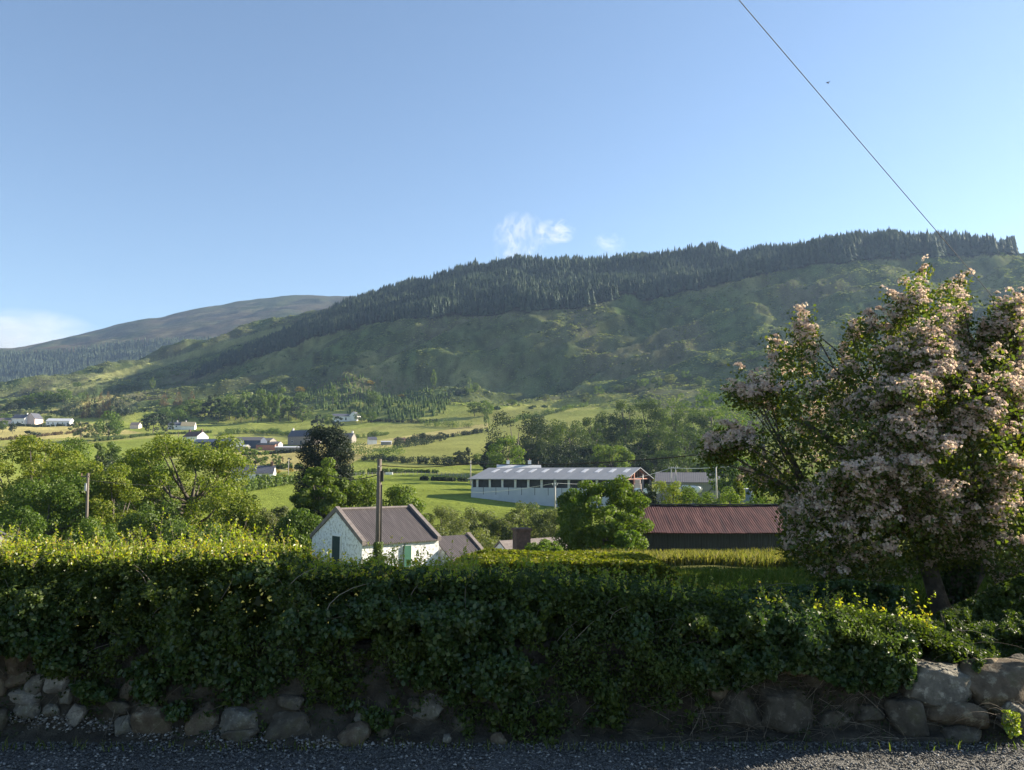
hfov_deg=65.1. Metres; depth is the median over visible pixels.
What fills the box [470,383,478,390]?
broadleaf tree
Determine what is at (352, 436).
house
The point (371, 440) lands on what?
meadow shed
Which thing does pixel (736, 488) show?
bush
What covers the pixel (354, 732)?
boulder
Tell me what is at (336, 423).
bush
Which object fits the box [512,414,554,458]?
broadleaf tree
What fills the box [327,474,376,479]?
black cable
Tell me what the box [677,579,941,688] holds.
bramble
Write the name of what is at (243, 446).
farm shed
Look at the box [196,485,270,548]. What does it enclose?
broadleaf tree
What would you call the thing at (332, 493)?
broadleaf tree
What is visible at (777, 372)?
thorn tree
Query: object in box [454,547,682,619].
hedge
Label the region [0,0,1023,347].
sky
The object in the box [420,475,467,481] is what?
hedgerow
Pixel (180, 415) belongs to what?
broadleaf tree
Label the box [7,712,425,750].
stone chips
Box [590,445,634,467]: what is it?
broadleaf tree
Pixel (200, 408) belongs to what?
broadleaf tree
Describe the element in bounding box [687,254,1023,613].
hawthorn tree
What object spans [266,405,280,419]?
broadleaf tree
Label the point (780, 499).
bush
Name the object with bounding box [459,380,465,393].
conifer tree
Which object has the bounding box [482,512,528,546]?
broadleaf tree
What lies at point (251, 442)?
farm shed
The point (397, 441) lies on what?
hedgerow
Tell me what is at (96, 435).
broadleaf tree
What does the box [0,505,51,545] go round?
bush
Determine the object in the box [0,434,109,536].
broadleaf tree
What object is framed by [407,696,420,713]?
boulder
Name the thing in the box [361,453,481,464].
hedgerow
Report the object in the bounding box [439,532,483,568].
outhouse
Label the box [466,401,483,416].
broadleaf tree
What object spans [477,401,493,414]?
broadleaf tree
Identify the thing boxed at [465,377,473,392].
conifer tree
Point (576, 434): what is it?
broadleaf tree
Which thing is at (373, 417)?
broadleaf tree
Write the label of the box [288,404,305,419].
broadleaf tree
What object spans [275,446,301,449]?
farm shed
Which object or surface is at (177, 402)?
conifer tree
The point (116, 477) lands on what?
broadleaf tree
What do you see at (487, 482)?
cattle barn
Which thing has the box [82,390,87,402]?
broadleaf tree
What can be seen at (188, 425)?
cottage
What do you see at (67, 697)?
boulder
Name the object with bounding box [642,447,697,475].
broadleaf tree
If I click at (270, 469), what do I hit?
cottage
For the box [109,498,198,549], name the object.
broadleaf tree
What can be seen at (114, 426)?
broadleaf tree
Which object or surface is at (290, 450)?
hedgerow
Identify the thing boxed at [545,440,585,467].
broadleaf tree
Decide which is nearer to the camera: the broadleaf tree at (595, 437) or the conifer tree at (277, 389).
the broadleaf tree at (595, 437)
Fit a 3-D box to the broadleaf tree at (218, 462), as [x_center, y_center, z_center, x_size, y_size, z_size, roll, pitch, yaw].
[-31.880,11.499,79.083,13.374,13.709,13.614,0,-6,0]
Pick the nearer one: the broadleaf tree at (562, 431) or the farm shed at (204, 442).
the broadleaf tree at (562, 431)
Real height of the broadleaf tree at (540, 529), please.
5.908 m
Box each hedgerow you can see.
[0,422,88,426]
[0,427,87,439]
[37,394,136,413]
[77,381,184,395]
[93,430,211,441]
[218,427,289,435]
[241,448,301,454]
[242,473,300,491]
[262,463,303,468]
[349,441,404,456]
[352,468,439,475]
[355,431,388,438]
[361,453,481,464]
[367,418,437,422]
[393,436,433,449]
[404,428,488,441]
[419,418,472,427]
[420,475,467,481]
[503,401,587,423]
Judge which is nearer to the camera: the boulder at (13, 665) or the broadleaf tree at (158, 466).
the boulder at (13, 665)
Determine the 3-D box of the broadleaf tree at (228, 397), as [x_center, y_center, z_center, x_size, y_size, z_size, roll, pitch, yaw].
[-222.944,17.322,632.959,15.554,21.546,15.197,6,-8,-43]
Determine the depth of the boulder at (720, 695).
5.34 m
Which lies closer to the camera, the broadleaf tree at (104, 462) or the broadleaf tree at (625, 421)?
the broadleaf tree at (104, 462)
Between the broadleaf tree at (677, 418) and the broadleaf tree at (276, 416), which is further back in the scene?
the broadleaf tree at (276, 416)
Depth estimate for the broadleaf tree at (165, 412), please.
604.32 m
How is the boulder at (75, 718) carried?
on the earth bank
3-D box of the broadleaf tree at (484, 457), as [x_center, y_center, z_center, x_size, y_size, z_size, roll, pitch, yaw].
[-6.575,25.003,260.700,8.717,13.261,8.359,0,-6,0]
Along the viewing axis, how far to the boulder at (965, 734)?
5.15 m
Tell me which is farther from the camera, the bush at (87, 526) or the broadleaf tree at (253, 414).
the broadleaf tree at (253, 414)
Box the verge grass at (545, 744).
[2,735,1023,751]
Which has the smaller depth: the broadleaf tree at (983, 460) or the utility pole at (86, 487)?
the broadleaf tree at (983, 460)
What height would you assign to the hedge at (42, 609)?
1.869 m
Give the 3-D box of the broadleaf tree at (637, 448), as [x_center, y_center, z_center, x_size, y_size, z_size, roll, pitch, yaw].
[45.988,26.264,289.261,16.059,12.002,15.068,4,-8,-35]
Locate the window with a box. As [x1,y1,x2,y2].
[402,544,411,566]
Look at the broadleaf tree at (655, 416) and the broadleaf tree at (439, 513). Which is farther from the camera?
the broadleaf tree at (655, 416)
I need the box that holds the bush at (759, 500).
[744,491,770,503]
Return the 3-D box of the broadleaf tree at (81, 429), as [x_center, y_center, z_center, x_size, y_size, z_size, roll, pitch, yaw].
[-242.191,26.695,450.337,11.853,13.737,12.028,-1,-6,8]
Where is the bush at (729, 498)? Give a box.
[707,486,743,505]
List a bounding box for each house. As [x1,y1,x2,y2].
[11,413,28,424]
[27,413,43,424]
[287,428,320,444]
[333,412,351,421]
[342,430,356,442]
[349,412,359,420]
[496,459,540,467]
[511,527,598,550]
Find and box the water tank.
[740,488,753,502]
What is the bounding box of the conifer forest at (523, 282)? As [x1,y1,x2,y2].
[191,227,1020,377]
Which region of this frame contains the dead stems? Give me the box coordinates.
[0,652,986,750]
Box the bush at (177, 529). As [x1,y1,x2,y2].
[157,522,237,578]
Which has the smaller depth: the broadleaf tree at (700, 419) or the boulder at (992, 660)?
the boulder at (992, 660)
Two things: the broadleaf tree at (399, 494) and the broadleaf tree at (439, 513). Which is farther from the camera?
the broadleaf tree at (439, 513)
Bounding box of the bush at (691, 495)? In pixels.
[679,485,716,505]
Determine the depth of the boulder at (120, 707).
5.27 m
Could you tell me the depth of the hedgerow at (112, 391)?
916.09 m
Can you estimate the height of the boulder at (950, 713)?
0.211 m
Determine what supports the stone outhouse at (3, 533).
on the ground at (514, 347)
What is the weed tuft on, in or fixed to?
on the gravel lane
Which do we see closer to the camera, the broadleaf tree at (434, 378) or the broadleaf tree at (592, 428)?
the broadleaf tree at (592, 428)
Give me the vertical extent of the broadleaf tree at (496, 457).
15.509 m
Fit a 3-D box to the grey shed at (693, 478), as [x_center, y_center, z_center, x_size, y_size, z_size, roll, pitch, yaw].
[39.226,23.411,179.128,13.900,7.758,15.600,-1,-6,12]
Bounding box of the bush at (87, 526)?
[66,516,125,578]
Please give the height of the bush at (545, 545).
3.372 m
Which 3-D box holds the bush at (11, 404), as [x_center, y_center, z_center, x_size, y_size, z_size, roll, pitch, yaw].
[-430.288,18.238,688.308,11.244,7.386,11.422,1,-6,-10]
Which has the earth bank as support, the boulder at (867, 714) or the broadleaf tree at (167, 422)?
the boulder at (867, 714)
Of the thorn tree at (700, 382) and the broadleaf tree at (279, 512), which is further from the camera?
the thorn tree at (700, 382)
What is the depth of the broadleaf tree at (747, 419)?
301.31 m
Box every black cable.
[90,480,232,486]
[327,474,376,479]
[382,463,469,467]
[470,443,787,464]
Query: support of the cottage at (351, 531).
on the ground at (514, 347)
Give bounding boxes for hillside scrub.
[0,253,1023,425]
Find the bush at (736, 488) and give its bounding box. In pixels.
[731,477,745,503]
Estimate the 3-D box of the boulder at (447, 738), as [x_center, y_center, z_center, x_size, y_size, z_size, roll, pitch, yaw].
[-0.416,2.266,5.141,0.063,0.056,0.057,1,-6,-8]
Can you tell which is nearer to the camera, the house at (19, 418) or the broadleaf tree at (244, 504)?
the broadleaf tree at (244, 504)
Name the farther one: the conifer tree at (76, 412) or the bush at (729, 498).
the conifer tree at (76, 412)
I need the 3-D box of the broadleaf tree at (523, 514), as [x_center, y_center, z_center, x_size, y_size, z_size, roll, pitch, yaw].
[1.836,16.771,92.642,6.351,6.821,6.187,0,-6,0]
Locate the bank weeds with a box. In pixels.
[0,663,1009,743]
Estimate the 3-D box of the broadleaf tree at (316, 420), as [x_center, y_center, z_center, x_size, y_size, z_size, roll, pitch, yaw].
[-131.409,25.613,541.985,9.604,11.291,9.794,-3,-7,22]
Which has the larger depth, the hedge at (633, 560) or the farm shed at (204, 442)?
the farm shed at (204, 442)
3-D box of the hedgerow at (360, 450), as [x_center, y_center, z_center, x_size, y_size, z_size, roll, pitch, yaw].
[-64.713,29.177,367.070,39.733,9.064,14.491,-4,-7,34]
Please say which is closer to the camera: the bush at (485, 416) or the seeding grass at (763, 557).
the seeding grass at (763, 557)
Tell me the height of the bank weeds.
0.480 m
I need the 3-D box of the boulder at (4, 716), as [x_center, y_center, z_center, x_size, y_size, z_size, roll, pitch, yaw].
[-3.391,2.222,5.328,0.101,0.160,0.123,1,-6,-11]
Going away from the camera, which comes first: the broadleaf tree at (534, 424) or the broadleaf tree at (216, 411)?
the broadleaf tree at (534, 424)
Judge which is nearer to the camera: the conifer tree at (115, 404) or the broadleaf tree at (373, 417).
the broadleaf tree at (373, 417)
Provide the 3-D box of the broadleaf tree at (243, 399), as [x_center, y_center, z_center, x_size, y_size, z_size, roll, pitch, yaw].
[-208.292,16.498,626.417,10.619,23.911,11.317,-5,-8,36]
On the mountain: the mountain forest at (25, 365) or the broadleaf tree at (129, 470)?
the mountain forest at (25, 365)
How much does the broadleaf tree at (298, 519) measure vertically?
6.295 m
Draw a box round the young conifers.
[294,372,452,419]
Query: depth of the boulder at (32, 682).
5.36 m
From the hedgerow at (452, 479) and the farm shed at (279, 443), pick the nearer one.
the hedgerow at (452, 479)
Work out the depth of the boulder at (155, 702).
5.26 m
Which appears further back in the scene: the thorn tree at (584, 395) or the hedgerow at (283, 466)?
the thorn tree at (584, 395)
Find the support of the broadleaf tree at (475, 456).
on the ground at (514, 347)
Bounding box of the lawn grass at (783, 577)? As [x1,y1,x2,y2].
[598,560,1005,620]
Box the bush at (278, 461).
[271,453,280,464]
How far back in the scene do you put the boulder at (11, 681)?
5.38 m
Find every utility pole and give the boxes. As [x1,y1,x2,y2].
[81,473,89,520]
[372,459,383,562]
[552,483,557,508]
[715,467,717,501]
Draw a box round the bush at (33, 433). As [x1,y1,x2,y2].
[24,430,43,442]
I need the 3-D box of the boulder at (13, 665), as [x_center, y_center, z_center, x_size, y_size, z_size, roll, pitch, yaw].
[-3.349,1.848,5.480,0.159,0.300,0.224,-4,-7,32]
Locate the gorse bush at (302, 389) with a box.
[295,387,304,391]
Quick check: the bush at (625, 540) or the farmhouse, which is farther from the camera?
the farmhouse
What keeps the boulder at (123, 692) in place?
on the earth bank
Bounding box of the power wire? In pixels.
[739,0,995,299]
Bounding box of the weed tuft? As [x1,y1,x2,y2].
[935,701,1023,738]
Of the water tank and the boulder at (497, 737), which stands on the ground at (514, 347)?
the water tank
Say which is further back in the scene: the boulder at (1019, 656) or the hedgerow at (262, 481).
the hedgerow at (262, 481)
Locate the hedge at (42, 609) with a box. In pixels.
[0,507,972,744]
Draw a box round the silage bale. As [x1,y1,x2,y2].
[695,486,702,492]
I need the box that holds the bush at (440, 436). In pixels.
[436,432,446,440]
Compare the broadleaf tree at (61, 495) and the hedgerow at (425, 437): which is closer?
the broadleaf tree at (61, 495)
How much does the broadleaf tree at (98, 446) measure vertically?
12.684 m
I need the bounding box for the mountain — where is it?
[0,295,351,376]
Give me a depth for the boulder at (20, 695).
5.33 m
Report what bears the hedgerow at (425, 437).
on the ground at (514, 347)
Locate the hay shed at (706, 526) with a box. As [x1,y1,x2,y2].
[634,504,783,551]
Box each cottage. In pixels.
[0,418,11,423]
[168,420,186,428]
[180,422,196,429]
[231,461,276,479]
[310,504,440,566]
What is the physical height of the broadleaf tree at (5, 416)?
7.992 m
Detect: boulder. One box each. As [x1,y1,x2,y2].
[0,674,7,696]
[0,707,8,730]
[4,653,30,675]
[4,670,34,688]
[8,687,40,705]
[13,701,40,719]
[24,674,44,694]
[42,703,59,716]
[43,670,70,693]
[59,687,73,704]
[66,703,87,726]
[105,699,130,714]
[114,714,131,735]
[119,679,138,700]
[130,704,171,734]
[143,698,159,706]
[184,701,218,735]
[219,706,257,733]
[221,727,259,741]
[263,710,309,740]
[277,694,305,710]
[337,721,371,746]
[354,706,367,721]
[374,721,390,737]
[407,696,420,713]
[412,693,445,720]
[442,733,451,742]
[452,712,469,731]
[490,732,506,744]
[707,675,728,700]
[722,686,764,729]
[758,686,813,733]
[803,671,825,687]
[817,710,850,727]
[855,704,885,721]
[884,693,929,736]
[899,661,972,706]
[924,702,989,728]
[940,724,981,744]
[960,658,1023,711]
[984,658,997,662]
[992,707,999,713]
[996,701,1023,735]
[1007,653,1023,660]
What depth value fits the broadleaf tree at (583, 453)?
266.86 m
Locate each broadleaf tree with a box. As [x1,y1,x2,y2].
[0,413,10,417]
[0,420,8,429]
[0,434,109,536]
[0,470,103,548]
[8,423,16,433]
[18,395,30,404]
[25,392,44,405]
[35,454,121,542]
[38,390,56,404]
[45,437,93,536]
[55,389,72,401]
[68,420,93,438]
[70,462,146,546]
[72,382,81,386]
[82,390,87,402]
[86,442,106,470]
[88,422,103,441]
[90,453,126,525]
[94,410,123,436]
[103,441,122,470]
[109,448,138,508]
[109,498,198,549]
[112,432,256,534]
[116,454,181,544]
[139,413,167,433]
[149,378,155,388]
[157,406,172,417]
[161,416,174,431]
[171,408,186,421]
[177,406,194,413]
[182,398,199,412]
[194,402,209,414]
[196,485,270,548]
[197,407,212,419]
[202,394,220,413]
[209,397,230,414]
[210,408,226,421]
[211,440,226,450]
[219,393,237,418]
[226,396,245,419]
[232,406,250,418]
[237,392,251,419]
[242,505,278,542]
[245,396,256,419]
[248,404,266,422]
[251,388,272,420]
[261,392,279,421]
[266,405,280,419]
[266,507,322,554]
[269,506,289,538]
[271,387,290,420]
[281,397,296,420]
[284,457,352,550]
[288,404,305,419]
[295,392,306,401]
[295,405,310,421]
[311,415,324,426]
[322,414,335,426]
[328,386,337,402]
[339,474,384,507]
[353,412,368,420]
[366,412,377,420]
[367,391,380,405]
[375,484,429,521]
[423,505,469,533]
[430,369,436,385]
[435,517,499,547]
[453,450,465,460]
[454,506,503,541]
[464,447,471,460]
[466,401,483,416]
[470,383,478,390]
[472,453,483,461]
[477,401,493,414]
[479,442,498,469]
[481,411,551,467]
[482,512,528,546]
[485,435,526,467]
[504,500,549,537]
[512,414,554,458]
[512,441,553,467]
[520,418,570,458]
[524,451,569,467]
[528,507,562,539]
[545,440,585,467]
[550,420,591,459]
[552,452,599,467]
[552,488,594,550]
[559,474,654,550]
[573,417,612,451]
[573,445,606,467]
[590,425,614,444]
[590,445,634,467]
[593,411,629,449]
[607,400,642,445]
[614,427,661,463]
[615,449,659,476]
[618,442,655,463]
[628,398,667,449]
[637,425,683,464]
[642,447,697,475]
[653,418,681,446]
[657,393,694,437]
[662,428,703,471]
[678,413,712,446]
[682,427,714,460]
[688,389,732,431]
[692,455,726,478]
[703,451,754,503]
[710,401,760,429]
[737,398,785,454]
[745,456,774,494]
[765,388,823,444]
[921,350,1023,557]
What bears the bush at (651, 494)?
on the ground at (514, 347)
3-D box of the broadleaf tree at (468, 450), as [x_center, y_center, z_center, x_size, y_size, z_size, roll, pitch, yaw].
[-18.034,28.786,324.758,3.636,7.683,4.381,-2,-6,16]
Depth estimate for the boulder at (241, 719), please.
5.16 m
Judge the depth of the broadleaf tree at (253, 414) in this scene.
589.52 m
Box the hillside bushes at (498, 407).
[12,273,1023,423]
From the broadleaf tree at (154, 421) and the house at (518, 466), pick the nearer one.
the house at (518, 466)
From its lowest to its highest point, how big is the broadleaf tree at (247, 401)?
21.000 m
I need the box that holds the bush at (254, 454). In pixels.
[243,447,269,464]
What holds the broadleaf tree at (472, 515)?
on the ground at (514, 347)
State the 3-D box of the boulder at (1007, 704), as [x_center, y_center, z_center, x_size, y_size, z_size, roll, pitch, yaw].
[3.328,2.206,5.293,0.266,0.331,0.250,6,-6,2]
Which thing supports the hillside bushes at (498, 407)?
on the ground at (514, 347)
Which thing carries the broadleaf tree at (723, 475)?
on the ground at (514, 347)
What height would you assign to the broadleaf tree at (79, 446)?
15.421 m
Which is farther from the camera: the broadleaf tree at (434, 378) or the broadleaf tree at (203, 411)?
the broadleaf tree at (434, 378)
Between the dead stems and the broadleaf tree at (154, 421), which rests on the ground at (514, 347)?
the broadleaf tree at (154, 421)
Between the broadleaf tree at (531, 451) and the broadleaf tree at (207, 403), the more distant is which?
the broadleaf tree at (207, 403)
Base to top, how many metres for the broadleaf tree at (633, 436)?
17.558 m
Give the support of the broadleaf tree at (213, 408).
on the ground at (514, 347)
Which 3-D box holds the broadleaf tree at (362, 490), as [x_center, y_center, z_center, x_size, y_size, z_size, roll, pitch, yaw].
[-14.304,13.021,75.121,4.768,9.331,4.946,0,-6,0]
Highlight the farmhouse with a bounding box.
[183,429,208,443]
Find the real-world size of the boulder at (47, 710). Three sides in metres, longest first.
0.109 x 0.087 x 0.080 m
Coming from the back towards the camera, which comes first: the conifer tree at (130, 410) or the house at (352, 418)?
the conifer tree at (130, 410)
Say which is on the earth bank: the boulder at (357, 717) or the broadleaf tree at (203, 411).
the boulder at (357, 717)
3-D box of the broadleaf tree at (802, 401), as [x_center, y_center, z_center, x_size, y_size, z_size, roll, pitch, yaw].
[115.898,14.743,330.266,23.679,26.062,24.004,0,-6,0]
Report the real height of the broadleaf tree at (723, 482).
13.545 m
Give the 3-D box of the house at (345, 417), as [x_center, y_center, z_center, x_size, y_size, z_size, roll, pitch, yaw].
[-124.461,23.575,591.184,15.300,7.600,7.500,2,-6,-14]
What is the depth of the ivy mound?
5.92 m
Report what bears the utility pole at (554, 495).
on the ground at (514, 347)
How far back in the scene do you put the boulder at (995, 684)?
5.29 m
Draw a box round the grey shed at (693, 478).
[655,472,720,503]
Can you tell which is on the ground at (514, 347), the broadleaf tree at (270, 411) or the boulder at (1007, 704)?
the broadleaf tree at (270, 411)
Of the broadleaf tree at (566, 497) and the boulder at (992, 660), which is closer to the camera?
the boulder at (992, 660)
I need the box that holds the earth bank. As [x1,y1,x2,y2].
[0,624,1023,749]
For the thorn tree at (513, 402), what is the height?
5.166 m
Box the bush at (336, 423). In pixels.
[332,416,344,426]
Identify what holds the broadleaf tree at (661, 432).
on the ground at (514, 347)
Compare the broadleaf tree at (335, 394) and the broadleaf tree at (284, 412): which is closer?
the broadleaf tree at (284, 412)
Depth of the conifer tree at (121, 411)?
624.39 m
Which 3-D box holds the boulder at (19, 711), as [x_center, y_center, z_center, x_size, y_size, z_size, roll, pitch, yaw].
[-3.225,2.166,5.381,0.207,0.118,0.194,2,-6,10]
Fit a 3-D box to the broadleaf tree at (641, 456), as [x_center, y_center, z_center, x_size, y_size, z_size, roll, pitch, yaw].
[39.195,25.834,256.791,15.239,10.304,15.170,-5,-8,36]
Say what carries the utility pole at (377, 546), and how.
on the ground at (514, 347)
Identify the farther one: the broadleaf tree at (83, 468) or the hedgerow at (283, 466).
the hedgerow at (283, 466)
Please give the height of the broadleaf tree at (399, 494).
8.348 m
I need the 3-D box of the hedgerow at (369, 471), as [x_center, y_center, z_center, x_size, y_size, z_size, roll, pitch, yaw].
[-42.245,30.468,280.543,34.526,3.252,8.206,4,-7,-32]
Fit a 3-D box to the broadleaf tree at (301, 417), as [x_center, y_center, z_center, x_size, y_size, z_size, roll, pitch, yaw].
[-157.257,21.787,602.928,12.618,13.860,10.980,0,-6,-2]
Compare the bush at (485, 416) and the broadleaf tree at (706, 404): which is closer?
the broadleaf tree at (706, 404)
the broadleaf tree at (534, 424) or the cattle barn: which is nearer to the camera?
the cattle barn
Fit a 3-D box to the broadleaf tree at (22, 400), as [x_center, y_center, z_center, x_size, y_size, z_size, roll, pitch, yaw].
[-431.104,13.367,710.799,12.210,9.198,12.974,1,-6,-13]
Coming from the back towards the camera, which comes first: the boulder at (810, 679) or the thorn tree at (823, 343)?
the thorn tree at (823, 343)
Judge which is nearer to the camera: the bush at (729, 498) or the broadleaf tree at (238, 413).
the bush at (729, 498)
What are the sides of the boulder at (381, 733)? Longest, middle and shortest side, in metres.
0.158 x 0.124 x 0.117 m
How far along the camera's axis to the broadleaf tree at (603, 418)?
332.60 m
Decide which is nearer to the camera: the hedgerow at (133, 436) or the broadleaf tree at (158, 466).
the broadleaf tree at (158, 466)
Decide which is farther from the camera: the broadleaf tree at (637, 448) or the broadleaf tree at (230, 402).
the broadleaf tree at (230, 402)
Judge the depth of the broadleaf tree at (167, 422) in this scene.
520.16 m
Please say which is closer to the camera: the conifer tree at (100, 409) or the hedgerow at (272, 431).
the hedgerow at (272, 431)
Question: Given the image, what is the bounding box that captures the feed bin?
[634,479,640,488]
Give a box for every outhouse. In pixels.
[0,531,10,547]
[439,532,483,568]
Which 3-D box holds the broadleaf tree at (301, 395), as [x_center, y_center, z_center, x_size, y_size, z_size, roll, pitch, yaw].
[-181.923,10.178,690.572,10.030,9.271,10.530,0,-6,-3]
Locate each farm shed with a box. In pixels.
[194,439,243,449]
[226,437,266,448]
[229,445,249,451]
[256,443,276,449]
[266,438,276,442]
[269,441,282,445]
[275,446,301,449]
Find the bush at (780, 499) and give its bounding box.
[769,498,783,503]
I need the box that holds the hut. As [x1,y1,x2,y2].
[130,422,141,428]
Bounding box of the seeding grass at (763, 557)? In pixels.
[583,547,944,568]
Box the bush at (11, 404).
[3,402,18,409]
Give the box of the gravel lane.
[0,740,1023,769]
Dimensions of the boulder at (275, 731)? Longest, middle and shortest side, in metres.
0.308 x 0.254 x 0.206 m
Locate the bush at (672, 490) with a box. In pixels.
[652,480,690,503]
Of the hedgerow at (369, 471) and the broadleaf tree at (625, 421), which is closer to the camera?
the hedgerow at (369, 471)
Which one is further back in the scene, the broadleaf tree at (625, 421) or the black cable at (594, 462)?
the broadleaf tree at (625, 421)
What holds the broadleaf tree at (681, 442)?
on the ground at (514, 347)
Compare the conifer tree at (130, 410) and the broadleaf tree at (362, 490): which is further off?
the conifer tree at (130, 410)
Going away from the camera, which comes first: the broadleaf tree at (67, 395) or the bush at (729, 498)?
the bush at (729, 498)
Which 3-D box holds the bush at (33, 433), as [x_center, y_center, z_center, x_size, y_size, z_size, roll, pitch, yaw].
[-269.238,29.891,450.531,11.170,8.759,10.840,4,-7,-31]
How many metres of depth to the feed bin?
170.27 m
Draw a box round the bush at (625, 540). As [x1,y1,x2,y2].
[601,529,640,550]
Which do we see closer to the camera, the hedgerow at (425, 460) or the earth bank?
the earth bank
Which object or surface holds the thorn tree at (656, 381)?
on the ground at (514, 347)
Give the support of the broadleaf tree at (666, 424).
on the ground at (514, 347)
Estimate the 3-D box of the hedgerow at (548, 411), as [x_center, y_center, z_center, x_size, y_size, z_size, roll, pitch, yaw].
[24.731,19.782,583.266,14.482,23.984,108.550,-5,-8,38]
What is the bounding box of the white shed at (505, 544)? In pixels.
[493,537,566,549]
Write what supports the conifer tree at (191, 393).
on the ground at (514, 347)
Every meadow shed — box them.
[367,437,376,444]
[381,441,391,444]
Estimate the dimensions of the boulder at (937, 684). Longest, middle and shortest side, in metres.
0.552 x 0.359 x 0.319 m
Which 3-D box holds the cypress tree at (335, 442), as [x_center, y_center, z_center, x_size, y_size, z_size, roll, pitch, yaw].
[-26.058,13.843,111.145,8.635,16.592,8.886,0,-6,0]
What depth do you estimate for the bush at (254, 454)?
316.11 m
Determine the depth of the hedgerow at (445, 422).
538.04 m
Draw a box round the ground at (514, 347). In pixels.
[0,251,1023,630]
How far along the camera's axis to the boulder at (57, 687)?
5.32 m
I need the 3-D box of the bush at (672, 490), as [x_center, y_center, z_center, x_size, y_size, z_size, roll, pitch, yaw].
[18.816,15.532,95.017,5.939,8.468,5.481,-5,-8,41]
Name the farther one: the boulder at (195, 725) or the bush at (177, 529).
the bush at (177, 529)
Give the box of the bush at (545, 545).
[524,538,562,550]
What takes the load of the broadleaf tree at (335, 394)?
on the ground at (514, 347)
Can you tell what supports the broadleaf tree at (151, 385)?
on the ground at (514, 347)
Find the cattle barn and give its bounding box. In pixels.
[468,467,653,507]
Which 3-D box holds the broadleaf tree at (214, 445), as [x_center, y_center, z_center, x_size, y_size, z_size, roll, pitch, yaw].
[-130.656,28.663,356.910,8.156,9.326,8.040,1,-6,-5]
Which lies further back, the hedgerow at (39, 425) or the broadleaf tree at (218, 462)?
the hedgerow at (39, 425)
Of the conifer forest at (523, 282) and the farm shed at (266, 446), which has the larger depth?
the conifer forest at (523, 282)
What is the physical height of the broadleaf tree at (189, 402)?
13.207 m
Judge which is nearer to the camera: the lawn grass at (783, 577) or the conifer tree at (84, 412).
the lawn grass at (783, 577)
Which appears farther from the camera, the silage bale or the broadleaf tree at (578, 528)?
the silage bale
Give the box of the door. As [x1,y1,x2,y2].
[331,534,341,563]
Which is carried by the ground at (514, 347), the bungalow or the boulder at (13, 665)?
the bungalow
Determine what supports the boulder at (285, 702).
on the boulder at (275, 731)
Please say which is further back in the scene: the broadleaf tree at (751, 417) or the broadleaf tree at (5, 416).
the broadleaf tree at (5, 416)
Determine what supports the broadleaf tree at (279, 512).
on the ground at (514, 347)
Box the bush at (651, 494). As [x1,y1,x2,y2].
[630,484,660,503]
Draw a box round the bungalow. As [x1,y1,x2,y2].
[46,418,73,426]
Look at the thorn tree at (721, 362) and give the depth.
698.80 m
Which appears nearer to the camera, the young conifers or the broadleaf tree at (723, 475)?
the broadleaf tree at (723, 475)
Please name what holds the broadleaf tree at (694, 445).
on the ground at (514, 347)
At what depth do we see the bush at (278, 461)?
320.01 m
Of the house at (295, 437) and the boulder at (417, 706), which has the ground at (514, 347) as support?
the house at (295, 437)
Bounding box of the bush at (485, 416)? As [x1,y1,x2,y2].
[483,411,489,425]
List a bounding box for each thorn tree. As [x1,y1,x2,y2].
[506,399,516,404]
[579,392,591,401]
[593,385,604,393]
[637,378,648,388]
[651,377,661,386]
[664,374,676,384]
[680,370,691,380]
[693,376,704,385]
[717,359,727,365]
[741,351,758,359]
[757,349,767,357]
[767,368,784,377]
[815,342,828,350]
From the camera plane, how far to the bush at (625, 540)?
44.75 m
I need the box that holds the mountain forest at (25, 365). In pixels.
[0,335,216,381]
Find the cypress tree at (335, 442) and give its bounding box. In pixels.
[292,425,354,539]
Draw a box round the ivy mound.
[911,566,1023,672]
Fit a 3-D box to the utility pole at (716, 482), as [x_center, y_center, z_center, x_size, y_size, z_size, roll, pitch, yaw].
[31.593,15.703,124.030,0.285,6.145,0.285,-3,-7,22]
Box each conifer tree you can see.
[59,400,70,414]
[67,396,76,415]
[73,397,83,417]
[80,394,90,417]
[87,393,97,417]
[94,393,105,417]
[101,392,110,416]
[109,394,117,415]
[116,394,125,415]
[125,397,134,413]
[159,393,168,405]
[172,392,182,404]
[188,391,194,403]
[275,378,281,399]
[454,383,459,394]
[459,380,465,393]
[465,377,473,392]
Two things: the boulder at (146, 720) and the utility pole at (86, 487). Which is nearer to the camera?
the boulder at (146, 720)
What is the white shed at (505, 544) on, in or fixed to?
on the ground at (514, 347)
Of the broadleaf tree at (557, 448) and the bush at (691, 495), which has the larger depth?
the broadleaf tree at (557, 448)
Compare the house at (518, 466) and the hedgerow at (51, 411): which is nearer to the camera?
the house at (518, 466)
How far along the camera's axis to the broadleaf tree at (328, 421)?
553.91 m

